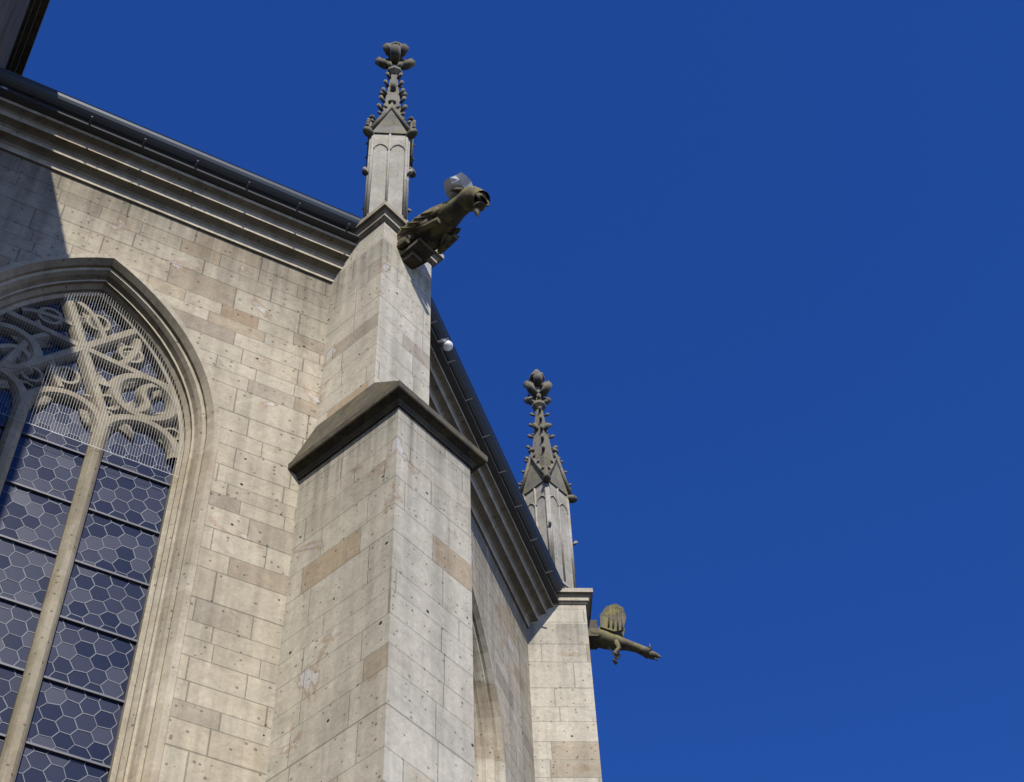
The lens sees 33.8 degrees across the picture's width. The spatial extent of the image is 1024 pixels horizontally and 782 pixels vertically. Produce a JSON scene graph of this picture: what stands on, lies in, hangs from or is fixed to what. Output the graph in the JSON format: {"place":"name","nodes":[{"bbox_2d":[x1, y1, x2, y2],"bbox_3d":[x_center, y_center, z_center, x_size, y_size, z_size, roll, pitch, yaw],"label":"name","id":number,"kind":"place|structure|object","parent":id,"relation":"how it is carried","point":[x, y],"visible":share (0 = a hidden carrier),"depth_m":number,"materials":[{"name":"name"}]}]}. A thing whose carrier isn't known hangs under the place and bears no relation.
{"place":"outdoors","nodes":[
{"label":"outdoors","id":0,"kind":"place"},
{"bbox_2d":[22,0,1023,781],"label":"sky","id":1,"kind":"structure","parent":0,"point":[761,262],"materials":[{"name":"blue"}]},
{"label":"ground","id":2,"kind":"structure","parent":0,"visible":0},
{"bbox_2d":[0,0,49,75],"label":"roof eave","id":3,"kind":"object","parent":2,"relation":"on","point":[21,22],"depth_m":24.90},
{"bbox_2d":[0,150,534,781],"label":"church walls","id":4,"kind":"structure","parent":2,"relation":"on","point":[234,334],"depth_m":21.99,"materials":[{"name":"stone"}]},
{"bbox_2d":[0,301,175,781],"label":"glazing","id":5,"kind":"structure","parent":4,"relation":"attached to","point":[74,726],"depth_m":18.87,"materials":[{"name":"blue glass"}]},
{"bbox_2d":[0,296,178,781],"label":"window tracery","id":6,"kind":"object","parent":4,"relation":"attached to","point":[27,695],"visible":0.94,"depth_m":21.06,"materials":[{"name":"stone"}]},
{"bbox_2d":[0,289,184,476],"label":"bird net","id":7,"kind":"object","parent":4,"relation":"attached to","point":[89,382],"visible":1,"depth_m":21.20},
{"bbox_2d":[0,67,362,283],"bbox_3d":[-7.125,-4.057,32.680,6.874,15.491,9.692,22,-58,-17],"label":"eaves","id":8,"kind":"object","parent":4,"relation":"attached to","point":[54,130],"visible":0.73,"depth_m":24.46,"materials":[{"name":"stone"}]},
{"bbox_2d":[429,297,564,628],"bbox_3d":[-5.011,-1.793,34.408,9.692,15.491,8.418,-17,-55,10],"label":"eaves","id":9,"kind":"object","parent":4,"relation":"attached to","point":[501,514],"visible":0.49,"depth_m":28.21,"materials":[{"name":"stone"}]},
{"bbox_2d":[438,338,452,350],"bbox_3d":[-1.092,-0.705,26.421,0.347,0.227,0.174,-15,-55,8],"label":"eave fixture","id":10,"kind":"object","parent":9,"relation":"attached to","point":[446,344],"visible":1,"depth_m":26.34,"materials":[{"name":"white"}]},
{"bbox_2d":[265,201,487,781],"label":"buttress","id":11,"kind":"structure","parent":2,"relation":"on","point":[374,682],"depth_m":19.09,"materials":[{"name":"stone"}]},
{"bbox_2d":[362,41,417,220],"bbox_3d":[-2.083,-4.432,29.004,0.926,7.284,0.926,2,-54,-4],"label":"pinnacle","id":12,"kind":"object","parent":11,"relation":"on","point":[388,170],"visible":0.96,"depth_m":28.13,"materials":[{"name":"stone"}]},
{"bbox_2d":[396,172,489,269],"bbox_3d":[-1.050,-2.437,24.886,1.806,1.062,0.643,-39,-62,23],"label":"gargoyle","id":13,"kind":"object","parent":11,"relation":"attached to","point":[423,237],"visible":0.99,"depth_m":24.85,"materials":[{"name":"stone"}]},
{"bbox_2d":[527,588,601,781],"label":"buttress","id":14,"kind":"structure","parent":2,"relation":"on","point":[565,736],"depth_m":28.12,"materials":[{"name":"stone"}]},
{"bbox_2d":[518,369,577,587],"bbox_3d":[0.635,1.697,33.571,0.926,7.284,0.926,-38,-61,23],"label":"pinnacle","id":15,"kind":"object","parent":14,"relation":"on","point":[548,496],"visible":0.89,"depth_m":32.91,"materials":[{"name":"stone"}]},
{"bbox_2d":[587,603,661,664],"bbox_3d":[1.874,4.340,30.012,1.487,1.264,0.398,1,-54,-3],"label":"gargoyle","id":16,"kind":"object","parent":14,"relation":"attached to","point":[608,633],"visible":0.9,"depth_m":29.81,"materials":[{"name":"stone"}]}
]}

